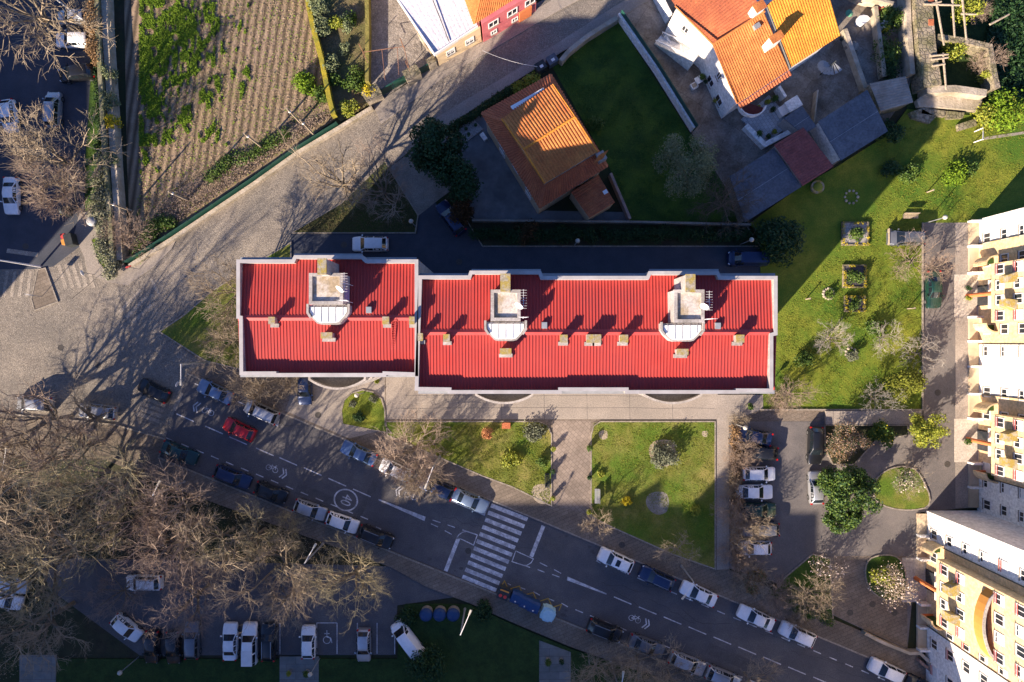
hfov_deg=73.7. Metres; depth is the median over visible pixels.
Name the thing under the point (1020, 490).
window
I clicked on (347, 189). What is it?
bare tree
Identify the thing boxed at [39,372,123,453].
bare tree
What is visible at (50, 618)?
bare tree
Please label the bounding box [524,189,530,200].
window
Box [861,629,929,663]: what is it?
drive wall
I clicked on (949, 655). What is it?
window
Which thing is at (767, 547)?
parked car
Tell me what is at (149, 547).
bare tree
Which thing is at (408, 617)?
bush
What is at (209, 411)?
cycle lane marking
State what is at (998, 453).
window
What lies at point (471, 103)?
garden side pavement
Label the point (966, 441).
potted plant
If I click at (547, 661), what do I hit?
potted plant
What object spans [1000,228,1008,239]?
window
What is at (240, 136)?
overhead cable
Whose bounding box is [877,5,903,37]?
bush
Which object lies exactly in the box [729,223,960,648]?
car park
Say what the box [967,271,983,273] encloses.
terrace wall
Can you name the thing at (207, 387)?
parked car
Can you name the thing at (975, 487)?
terrace wall
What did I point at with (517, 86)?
bush
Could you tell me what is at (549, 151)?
tiled house
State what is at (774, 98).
potted plant
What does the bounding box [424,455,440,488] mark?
street lamp
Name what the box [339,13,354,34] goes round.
bush
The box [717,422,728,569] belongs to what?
side path
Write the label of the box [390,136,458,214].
forecourt
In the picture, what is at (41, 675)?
slab path
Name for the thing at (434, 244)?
back drive
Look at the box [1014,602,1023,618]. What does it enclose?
window
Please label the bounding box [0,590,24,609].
parked car
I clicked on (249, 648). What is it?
parked car
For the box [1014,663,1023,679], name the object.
window
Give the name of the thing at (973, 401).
ground terrace
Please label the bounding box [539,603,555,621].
rubbish container
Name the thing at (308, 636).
parked car
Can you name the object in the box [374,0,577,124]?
pavement
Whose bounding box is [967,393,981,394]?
terrace wall
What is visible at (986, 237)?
window
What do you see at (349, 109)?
bush
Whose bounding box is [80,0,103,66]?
hedge
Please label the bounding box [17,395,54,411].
parked car
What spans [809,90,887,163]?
flat roofed shed
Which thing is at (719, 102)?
window
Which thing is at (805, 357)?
bush
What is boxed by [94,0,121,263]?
boundary wall
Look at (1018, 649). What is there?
window
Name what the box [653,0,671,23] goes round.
gable wall
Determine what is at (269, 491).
parked car
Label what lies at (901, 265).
bare tree
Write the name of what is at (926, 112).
stone ledge
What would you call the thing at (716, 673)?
parked car
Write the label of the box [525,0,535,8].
window
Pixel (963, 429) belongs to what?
entrance paving
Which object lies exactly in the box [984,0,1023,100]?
undergrowth
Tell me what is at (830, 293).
bush
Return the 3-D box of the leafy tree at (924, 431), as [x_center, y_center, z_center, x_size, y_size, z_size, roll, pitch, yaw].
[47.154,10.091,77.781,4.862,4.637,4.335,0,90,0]
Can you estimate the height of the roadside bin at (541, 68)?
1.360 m
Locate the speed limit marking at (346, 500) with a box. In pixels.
[341,495,351,505]
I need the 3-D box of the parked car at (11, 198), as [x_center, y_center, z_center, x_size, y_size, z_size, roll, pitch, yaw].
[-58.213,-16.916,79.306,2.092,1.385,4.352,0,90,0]
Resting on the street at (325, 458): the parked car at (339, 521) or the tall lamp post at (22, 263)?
the parked car at (339, 521)
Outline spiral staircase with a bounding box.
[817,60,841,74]
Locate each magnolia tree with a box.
[808,549,846,585]
[868,561,920,611]
[892,467,925,493]
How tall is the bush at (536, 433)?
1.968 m
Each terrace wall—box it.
[916,534,929,537]
[916,557,930,561]
[916,601,930,606]
[916,625,930,629]
[916,647,930,651]
[967,220,982,222]
[967,245,981,247]
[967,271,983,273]
[967,316,983,317]
[967,340,981,341]
[967,365,982,367]
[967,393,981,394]
[967,417,983,419]
[967,462,982,464]
[967,486,982,488]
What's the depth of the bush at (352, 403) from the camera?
79.60 m
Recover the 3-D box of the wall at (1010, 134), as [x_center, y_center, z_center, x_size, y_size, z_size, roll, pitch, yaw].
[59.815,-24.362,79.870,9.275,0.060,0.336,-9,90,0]
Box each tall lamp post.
[0,260,40,267]
[57,0,86,21]
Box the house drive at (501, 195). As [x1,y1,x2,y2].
[461,116,625,219]
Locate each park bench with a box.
[545,473,549,487]
[595,489,599,503]
[886,228,891,244]
[903,213,918,218]
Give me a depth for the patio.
79.97 m
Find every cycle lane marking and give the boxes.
[193,402,213,415]
[266,464,286,478]
[629,615,649,628]
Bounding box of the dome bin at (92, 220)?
[86,216,99,227]
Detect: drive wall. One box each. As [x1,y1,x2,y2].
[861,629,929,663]
[915,657,929,670]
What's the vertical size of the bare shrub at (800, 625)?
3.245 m
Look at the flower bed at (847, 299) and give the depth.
79.67 m
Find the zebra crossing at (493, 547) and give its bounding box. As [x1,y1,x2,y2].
[462,504,527,591]
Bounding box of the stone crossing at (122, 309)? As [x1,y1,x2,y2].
[2,248,182,422]
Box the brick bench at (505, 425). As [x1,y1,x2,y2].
[502,423,509,428]
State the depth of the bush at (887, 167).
79.15 m
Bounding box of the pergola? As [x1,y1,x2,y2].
[359,38,409,77]
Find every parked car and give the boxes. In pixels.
[0,98,21,132]
[0,176,21,214]
[0,573,30,593]
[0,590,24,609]
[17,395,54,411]
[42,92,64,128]
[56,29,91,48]
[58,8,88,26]
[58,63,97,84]
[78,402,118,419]
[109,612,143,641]
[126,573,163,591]
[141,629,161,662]
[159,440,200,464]
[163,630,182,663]
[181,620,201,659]
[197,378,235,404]
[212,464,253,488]
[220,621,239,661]
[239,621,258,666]
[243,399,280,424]
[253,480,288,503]
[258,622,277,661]
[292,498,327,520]
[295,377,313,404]
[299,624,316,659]
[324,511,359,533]
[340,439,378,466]
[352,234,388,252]
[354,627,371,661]
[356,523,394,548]
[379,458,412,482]
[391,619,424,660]
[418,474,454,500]
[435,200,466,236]
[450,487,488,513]
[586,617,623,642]
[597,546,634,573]
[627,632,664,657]
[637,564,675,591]
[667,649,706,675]
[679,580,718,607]
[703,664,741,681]
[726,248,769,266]
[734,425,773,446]
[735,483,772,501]
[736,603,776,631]
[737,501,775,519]
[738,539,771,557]
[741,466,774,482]
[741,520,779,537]
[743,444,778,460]
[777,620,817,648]
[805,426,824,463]
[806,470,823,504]
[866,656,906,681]
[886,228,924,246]
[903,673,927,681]
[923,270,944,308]
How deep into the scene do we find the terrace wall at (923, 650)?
79.19 m
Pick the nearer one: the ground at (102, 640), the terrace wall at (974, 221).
the terrace wall at (974, 221)
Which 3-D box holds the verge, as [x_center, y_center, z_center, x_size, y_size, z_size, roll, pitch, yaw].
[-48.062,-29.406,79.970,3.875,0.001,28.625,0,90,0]
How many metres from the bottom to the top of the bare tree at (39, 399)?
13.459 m
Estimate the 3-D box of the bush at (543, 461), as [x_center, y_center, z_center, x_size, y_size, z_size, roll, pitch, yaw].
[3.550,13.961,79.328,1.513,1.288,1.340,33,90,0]
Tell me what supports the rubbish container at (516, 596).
on the pavement at (554, 629)
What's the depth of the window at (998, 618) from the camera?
65.84 m
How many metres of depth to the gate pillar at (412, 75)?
77.98 m
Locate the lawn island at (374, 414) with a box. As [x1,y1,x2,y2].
[342,391,389,431]
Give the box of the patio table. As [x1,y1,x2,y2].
[694,75,704,84]
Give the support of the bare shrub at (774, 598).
on the car park at (804, 532)
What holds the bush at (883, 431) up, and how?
on the shrub bed at (900, 430)
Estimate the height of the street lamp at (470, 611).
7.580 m
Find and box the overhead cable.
[73,59,467,297]
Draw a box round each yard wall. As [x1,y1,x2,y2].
[414,26,432,55]
[811,90,818,122]
[840,28,866,91]
[848,0,893,10]
[869,6,885,79]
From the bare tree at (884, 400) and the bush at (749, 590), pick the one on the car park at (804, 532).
the bush at (749, 590)
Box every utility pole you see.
[108,202,131,211]
[169,191,188,200]
[243,133,261,147]
[286,108,301,123]
[299,119,314,135]
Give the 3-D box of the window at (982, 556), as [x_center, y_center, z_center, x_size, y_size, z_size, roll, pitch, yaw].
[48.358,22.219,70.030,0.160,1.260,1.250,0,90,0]
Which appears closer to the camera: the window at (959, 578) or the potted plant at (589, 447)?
the window at (959, 578)
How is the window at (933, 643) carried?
in the cream apartment block at (973, 584)
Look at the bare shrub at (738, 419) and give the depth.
79.04 m
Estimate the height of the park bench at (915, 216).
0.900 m
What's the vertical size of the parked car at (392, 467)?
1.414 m
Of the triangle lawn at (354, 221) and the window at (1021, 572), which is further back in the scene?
the triangle lawn at (354, 221)
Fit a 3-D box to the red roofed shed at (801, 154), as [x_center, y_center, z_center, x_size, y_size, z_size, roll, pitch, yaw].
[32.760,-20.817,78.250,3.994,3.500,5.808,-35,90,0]
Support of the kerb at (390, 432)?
on the ground at (102, 640)
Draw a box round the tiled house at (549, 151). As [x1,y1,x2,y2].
[481,74,607,213]
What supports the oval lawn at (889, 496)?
on the car park at (804, 532)
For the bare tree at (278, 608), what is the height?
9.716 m
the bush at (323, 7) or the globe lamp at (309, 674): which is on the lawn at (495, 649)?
the globe lamp at (309, 674)
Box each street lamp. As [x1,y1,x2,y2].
[2,446,27,470]
[152,480,185,495]
[180,361,210,385]
[304,542,324,563]
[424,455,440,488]
[460,608,471,635]
[609,661,624,681]
[680,564,693,599]
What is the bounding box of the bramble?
[133,110,330,253]
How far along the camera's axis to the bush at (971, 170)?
79.14 m
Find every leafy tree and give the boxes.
[405,114,469,177]
[426,152,484,202]
[652,132,719,200]
[814,462,883,519]
[820,499,864,534]
[882,367,927,404]
[907,412,950,448]
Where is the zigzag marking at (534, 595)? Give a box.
[502,580,561,610]
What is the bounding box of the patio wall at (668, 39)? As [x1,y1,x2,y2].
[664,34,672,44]
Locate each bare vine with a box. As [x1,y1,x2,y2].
[96,201,156,260]
[966,0,995,23]
[966,43,1012,82]
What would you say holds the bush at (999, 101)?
on the lawn at (825, 212)
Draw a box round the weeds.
[135,0,329,242]
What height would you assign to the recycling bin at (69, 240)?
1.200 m
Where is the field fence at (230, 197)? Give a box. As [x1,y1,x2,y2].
[123,106,373,267]
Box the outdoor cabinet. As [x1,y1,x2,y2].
[783,95,802,114]
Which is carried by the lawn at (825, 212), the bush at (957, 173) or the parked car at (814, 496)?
the bush at (957, 173)
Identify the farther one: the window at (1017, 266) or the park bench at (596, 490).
the park bench at (596, 490)
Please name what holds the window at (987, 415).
in the cream apartment block at (999, 406)
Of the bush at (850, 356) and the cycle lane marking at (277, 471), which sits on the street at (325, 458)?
the cycle lane marking at (277, 471)
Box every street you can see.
[0,0,623,437]
[160,375,890,681]
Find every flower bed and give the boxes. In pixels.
[841,221,869,245]
[842,265,867,287]
[844,295,866,312]
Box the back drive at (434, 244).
[291,203,759,272]
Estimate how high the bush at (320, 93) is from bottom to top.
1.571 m
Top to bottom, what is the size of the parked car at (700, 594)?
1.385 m
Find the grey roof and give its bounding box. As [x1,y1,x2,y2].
[777,106,815,135]
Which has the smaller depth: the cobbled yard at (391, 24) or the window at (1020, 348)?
the window at (1020, 348)
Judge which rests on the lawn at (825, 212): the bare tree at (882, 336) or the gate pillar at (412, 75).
the bare tree at (882, 336)
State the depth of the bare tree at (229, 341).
75.96 m
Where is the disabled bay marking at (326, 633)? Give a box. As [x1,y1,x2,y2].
[323,630,331,643]
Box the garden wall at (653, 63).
[617,10,698,131]
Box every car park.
[0,0,89,268]
[33,558,451,654]
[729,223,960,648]
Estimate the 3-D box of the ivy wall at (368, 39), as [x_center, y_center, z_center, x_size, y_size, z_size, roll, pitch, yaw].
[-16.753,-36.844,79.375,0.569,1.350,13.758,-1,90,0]
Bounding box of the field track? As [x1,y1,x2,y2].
[140,94,336,250]
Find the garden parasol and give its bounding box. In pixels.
[845,9,852,16]
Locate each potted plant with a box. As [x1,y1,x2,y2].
[286,669,291,676]
[302,669,309,677]
[544,657,551,666]
[586,445,592,451]
[746,403,752,409]
[757,130,762,136]
[764,99,770,104]
[769,106,775,112]
[770,95,778,102]
[962,438,971,444]
[964,285,972,290]
[964,296,972,300]
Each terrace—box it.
[386,377,717,418]
[741,85,790,149]
[916,223,978,647]
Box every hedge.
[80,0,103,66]
[86,151,121,280]
[91,66,101,155]
[128,213,178,263]
[203,126,292,182]
[446,85,514,132]
[468,223,759,245]
[728,422,746,569]
[772,587,835,626]
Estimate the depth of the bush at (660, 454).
78.76 m
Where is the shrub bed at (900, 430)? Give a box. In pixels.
[826,426,907,463]
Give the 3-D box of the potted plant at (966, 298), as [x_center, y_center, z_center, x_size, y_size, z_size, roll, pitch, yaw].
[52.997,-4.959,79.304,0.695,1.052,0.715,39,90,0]
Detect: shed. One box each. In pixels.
[569,175,614,219]
[725,148,801,222]
[765,128,832,185]
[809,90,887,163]
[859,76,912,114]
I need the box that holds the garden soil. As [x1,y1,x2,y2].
[312,0,371,120]
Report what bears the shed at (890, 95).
on the patio
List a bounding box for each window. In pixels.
[446,47,455,57]
[465,36,474,46]
[488,18,498,29]
[491,29,497,36]
[498,147,504,159]
[507,7,517,18]
[512,16,518,23]
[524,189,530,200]
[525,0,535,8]
[680,24,689,35]
[705,74,714,88]
[713,93,722,107]
[715,70,722,81]
[929,553,936,562]
[930,528,937,540]
[930,636,937,651]
[939,563,947,576]
[939,580,944,593]
[939,597,947,609]
[939,614,947,629]
[945,535,953,548]
[945,630,953,641]
[945,648,953,663]
[945,675,953,681]
[955,571,964,585]
[955,592,964,604]
[955,606,964,621]
[955,625,964,640]
[961,542,970,556]
[961,641,969,652]
[961,659,970,675]
[978,550,987,564]
[978,653,987,664]
[978,671,987,681]
[982,232,990,243]
[982,346,990,355]
[982,386,990,396]
[982,411,990,419]
[982,461,990,472]
[982,480,990,488]
[982,498,990,510]
[993,591,1003,607]
[993,611,1003,627]
[993,629,1003,646]
[993,649,1003,666]
[994,263,1003,274]
[994,280,1003,290]
[994,294,1003,305]
[994,310,1003,320]
[994,416,1003,427]
[994,433,1003,444]
[994,448,1003,458]
[994,464,1003,476]
[997,665,1007,678]
[998,558,1007,574]
[999,253,1008,262]
[999,323,1008,334]
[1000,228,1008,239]
[1000,346,1008,356]
[1000,388,1008,399]
[1000,482,1008,494]
[1000,504,1008,517]
[1012,260,1022,271]
[1012,277,1022,288]
[1012,293,1022,303]
[1012,309,1022,320]
[1012,419,1022,431]
[1012,437,1022,448]
[1012,452,1022,464]
[1012,469,1022,481]
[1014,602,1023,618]
[1014,622,1023,639]
[1014,642,1023,658]
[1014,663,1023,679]
[1017,250,1023,259]
[1017,323,1023,333]
[1018,224,1023,236]
[1018,346,1023,357]
[1018,390,1023,400]
[1018,487,1023,498]
[1018,510,1023,522]
[1019,568,1023,581]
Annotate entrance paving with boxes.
[902,558,925,601]
[954,274,977,316]
[954,419,977,461]
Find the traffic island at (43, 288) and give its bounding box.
[32,269,56,308]
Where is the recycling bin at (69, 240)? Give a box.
[60,233,78,246]
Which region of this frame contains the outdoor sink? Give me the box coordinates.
[775,104,788,117]
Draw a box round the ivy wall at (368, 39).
[365,0,370,84]
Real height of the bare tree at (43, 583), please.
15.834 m
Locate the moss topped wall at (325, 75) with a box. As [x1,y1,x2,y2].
[305,0,337,118]
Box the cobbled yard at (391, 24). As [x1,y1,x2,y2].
[370,0,437,97]
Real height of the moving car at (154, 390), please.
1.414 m
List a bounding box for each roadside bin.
[534,59,546,74]
[545,53,558,68]
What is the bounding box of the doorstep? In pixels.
[480,132,487,141]
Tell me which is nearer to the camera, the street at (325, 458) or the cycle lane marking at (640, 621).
the cycle lane marking at (640, 621)
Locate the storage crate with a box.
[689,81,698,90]
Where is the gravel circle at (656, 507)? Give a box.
[646,492,668,514]
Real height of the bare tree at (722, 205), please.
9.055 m
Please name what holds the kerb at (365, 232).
on the ground at (102, 640)
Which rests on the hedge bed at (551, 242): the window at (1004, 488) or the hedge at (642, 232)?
the hedge at (642, 232)
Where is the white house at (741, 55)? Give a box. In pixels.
[654,0,840,118]
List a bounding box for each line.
[166,383,884,681]
[177,414,824,681]
[444,525,544,571]
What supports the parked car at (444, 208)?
on the back drive at (434, 244)
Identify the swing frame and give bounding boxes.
[974,124,983,142]
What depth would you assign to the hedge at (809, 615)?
79.34 m
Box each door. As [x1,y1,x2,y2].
[519,6,531,21]
[925,568,933,592]
[977,284,987,305]
[977,429,987,451]
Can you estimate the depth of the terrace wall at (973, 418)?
78.94 m
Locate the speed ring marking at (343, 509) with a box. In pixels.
[334,489,357,510]
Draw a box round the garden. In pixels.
[907,0,1023,115]
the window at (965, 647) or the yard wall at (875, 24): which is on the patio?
the yard wall at (875, 24)
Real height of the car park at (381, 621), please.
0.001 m
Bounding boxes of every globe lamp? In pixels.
[117,656,138,674]
[308,658,319,676]
[924,215,947,223]
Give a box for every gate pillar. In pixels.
[361,84,383,106]
[402,63,422,85]
[426,55,437,70]
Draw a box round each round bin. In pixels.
[419,605,432,621]
[433,605,446,621]
[446,605,459,621]
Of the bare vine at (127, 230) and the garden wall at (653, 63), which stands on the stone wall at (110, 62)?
the bare vine at (127, 230)
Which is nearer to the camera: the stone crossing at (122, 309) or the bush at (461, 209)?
the bush at (461, 209)
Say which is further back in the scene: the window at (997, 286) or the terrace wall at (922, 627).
the terrace wall at (922, 627)
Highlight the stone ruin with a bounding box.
[897,0,1009,99]
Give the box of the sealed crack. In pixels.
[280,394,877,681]
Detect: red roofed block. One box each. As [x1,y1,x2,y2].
[236,254,432,389]
[415,269,777,403]
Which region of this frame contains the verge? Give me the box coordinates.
[85,58,101,211]
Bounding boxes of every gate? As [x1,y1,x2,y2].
[380,76,406,94]
[419,64,429,73]
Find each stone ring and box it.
[822,287,834,299]
[844,190,858,203]
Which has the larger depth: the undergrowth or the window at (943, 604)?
the undergrowth
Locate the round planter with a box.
[810,180,824,193]
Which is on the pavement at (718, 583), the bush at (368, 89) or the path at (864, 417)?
the path at (864, 417)
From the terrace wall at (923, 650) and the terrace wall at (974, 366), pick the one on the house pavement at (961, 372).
the terrace wall at (974, 366)
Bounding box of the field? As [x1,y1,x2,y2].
[124,0,329,255]
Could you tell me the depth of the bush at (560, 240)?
79.00 m
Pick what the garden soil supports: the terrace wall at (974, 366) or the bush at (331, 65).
the bush at (331, 65)
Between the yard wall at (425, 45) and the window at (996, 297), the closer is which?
the window at (996, 297)
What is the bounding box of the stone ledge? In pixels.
[908,96,982,131]
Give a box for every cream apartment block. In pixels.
[913,510,1023,681]
[965,208,1023,526]
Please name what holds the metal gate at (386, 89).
attached to the gate pillar at (412, 75)
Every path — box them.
[19,655,56,681]
[280,656,318,681]
[539,640,570,681]
[553,420,590,513]
[717,395,762,421]
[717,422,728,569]
[824,411,921,424]
[834,556,906,647]
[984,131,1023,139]
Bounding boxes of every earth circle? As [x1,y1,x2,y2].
[532,484,550,503]
[599,430,607,439]
[649,440,675,465]
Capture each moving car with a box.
[137,378,172,403]
[222,417,257,441]
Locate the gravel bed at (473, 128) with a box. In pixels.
[459,120,482,140]
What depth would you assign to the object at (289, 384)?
77.94 m
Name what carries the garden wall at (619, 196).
on the ground at (102, 640)
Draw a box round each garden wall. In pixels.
[472,219,750,226]
[558,15,618,65]
[608,173,630,219]
[617,10,698,131]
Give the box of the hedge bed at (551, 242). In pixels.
[467,217,758,245]
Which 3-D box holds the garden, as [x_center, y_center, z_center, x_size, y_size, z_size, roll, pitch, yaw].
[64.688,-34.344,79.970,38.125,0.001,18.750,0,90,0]
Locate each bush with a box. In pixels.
[99,65,118,84]
[100,90,120,110]
[102,150,120,167]
[104,113,123,128]
[291,69,317,96]
[306,0,329,16]
[310,14,330,37]
[312,84,326,104]
[322,53,339,72]
[327,14,344,29]
[328,72,345,86]
[338,41,350,56]
[338,98,359,118]
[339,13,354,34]
[342,10,357,26]
[342,64,366,93]
[349,400,355,407]
[352,410,365,421]
[362,83,379,96]
[368,395,377,402]
[394,606,419,627]
[402,642,446,681]
[447,194,474,226]
[472,599,492,622]
[481,426,493,439]
[501,447,524,469]
[510,80,525,93]
[512,218,538,244]
[519,70,541,86]
[521,419,549,442]
[535,455,548,466]
[552,223,572,243]
[585,116,604,132]
[597,471,604,478]
[620,496,632,506]
[649,439,680,468]
[690,505,701,517]
[742,567,766,595]
[752,216,806,267]
[793,348,816,366]
[825,288,836,298]
[845,350,858,361]
[846,268,866,284]
[847,296,862,313]
[848,226,865,241]
[863,318,887,340]
[864,418,897,450]
[869,566,895,588]
[870,35,902,65]
[876,118,906,143]
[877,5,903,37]
[878,54,902,79]
[879,158,900,177]
[894,162,920,184]
[936,32,968,62]
[941,158,969,186]
[950,0,986,28]
[963,159,980,176]
[970,102,1003,132]
[975,69,994,83]
[981,86,1023,132]
[1003,94,1023,119]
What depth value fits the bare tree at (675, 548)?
77.70 m
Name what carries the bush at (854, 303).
in the flower bed at (847, 299)
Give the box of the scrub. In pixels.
[297,164,414,231]
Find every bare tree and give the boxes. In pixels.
[0,0,115,78]
[0,99,132,224]
[0,376,73,465]
[0,390,38,499]
[0,406,70,531]
[0,411,123,491]
[0,486,95,578]
[0,527,76,632]
[0,555,92,679]
[1,474,147,590]
[4,431,151,530]
[5,125,105,227]
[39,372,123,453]
[72,444,171,555]
[83,565,150,627]
[112,510,223,602]
[126,453,216,587]
[132,554,233,647]
[165,502,261,603]
[178,246,237,329]
[193,305,238,375]
[194,494,293,582]
[200,523,340,632]
[248,575,316,641]
[259,506,310,559]
[274,125,373,215]
[274,532,394,633]
[344,131,413,224]
[368,405,456,490]
[390,443,455,506]
[565,641,626,681]
[578,507,615,540]
[597,631,688,681]
[639,652,709,681]
[654,532,699,569]
[686,155,766,236]
[724,656,786,681]
[776,376,824,416]
[815,316,855,356]
[824,419,873,465]
[859,376,912,420]
[869,319,903,359]
[884,228,949,281]
[890,263,910,281]
[897,328,947,371]
[918,248,958,284]
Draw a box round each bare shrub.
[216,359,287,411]
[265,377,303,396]
[710,483,761,541]
[714,538,763,580]
[718,466,744,501]
[721,433,762,476]
[721,502,775,556]
[727,410,749,427]
[728,553,773,604]
[761,572,796,620]
[765,385,801,416]
[781,566,848,625]
[785,610,812,640]
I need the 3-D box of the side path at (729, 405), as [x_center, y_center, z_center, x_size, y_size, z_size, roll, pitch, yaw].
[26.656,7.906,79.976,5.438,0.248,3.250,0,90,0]
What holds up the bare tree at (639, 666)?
on the pavement at (554, 629)
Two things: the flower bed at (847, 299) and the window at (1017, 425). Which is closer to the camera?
the window at (1017, 425)
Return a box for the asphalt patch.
[295,480,755,672]
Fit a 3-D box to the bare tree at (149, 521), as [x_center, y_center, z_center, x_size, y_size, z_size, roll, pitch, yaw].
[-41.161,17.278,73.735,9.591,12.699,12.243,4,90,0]
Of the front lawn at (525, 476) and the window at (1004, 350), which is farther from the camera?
the front lawn at (525, 476)
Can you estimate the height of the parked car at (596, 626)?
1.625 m
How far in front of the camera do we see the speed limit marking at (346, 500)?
79.98 m
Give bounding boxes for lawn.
[56,604,666,681]
[92,238,111,268]
[161,244,289,367]
[295,163,416,231]
[387,422,550,504]
[553,23,736,221]
[592,422,714,567]
[751,94,1023,408]
[777,555,831,616]
[866,556,905,599]
[874,467,928,508]
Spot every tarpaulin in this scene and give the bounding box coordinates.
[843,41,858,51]
[855,15,869,26]
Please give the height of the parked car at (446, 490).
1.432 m
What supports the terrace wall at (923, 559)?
on the entrance paving at (914, 567)
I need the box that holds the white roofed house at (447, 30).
[397,0,481,65]
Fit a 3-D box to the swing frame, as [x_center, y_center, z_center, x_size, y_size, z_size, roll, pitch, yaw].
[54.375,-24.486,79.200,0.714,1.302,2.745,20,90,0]
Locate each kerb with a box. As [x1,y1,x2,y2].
[0,413,704,678]
[31,267,58,310]
[158,241,291,368]
[187,373,869,658]
[292,162,418,233]
[341,389,391,433]
[386,421,551,506]
[466,216,759,246]
[590,421,715,569]
[760,222,923,409]
[777,553,833,619]
[824,425,908,464]
[864,554,906,600]
[873,466,930,510]
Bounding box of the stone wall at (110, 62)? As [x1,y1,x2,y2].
[101,0,128,260]
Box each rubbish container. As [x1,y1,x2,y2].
[496,584,510,600]
[509,588,522,604]
[519,593,531,609]
[527,598,540,613]
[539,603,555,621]
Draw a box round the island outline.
[457,530,532,567]
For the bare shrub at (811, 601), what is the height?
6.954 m
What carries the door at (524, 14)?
in the pink house at (494, 17)
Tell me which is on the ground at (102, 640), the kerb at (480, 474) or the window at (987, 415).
the kerb at (480, 474)
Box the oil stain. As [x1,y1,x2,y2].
[198,421,875,674]
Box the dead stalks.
[138,0,330,242]
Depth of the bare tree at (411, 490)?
76.52 m
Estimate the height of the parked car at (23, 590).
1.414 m
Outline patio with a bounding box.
[626,0,909,186]
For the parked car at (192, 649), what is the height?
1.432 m
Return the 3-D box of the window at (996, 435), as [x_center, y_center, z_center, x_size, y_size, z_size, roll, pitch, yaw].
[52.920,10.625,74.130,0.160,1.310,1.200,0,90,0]
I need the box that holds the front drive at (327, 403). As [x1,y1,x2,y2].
[285,377,384,437]
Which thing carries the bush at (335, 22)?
on the garden soil
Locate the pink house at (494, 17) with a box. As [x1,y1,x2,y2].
[465,0,535,41]
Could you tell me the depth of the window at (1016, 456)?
71.42 m
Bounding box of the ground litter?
[0,463,391,679]
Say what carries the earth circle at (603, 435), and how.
on the front lawn at (620, 454)
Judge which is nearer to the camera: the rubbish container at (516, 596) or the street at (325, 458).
the rubbish container at (516, 596)
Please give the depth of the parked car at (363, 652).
78.98 m
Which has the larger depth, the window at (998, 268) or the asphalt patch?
the asphalt patch
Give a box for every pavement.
[0,412,709,681]
[74,211,175,284]
[168,315,925,679]
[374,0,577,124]
[436,0,648,126]
[955,223,977,507]
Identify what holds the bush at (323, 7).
on the garden soil
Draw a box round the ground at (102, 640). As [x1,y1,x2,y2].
[0,0,976,681]
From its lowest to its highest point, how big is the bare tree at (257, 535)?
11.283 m

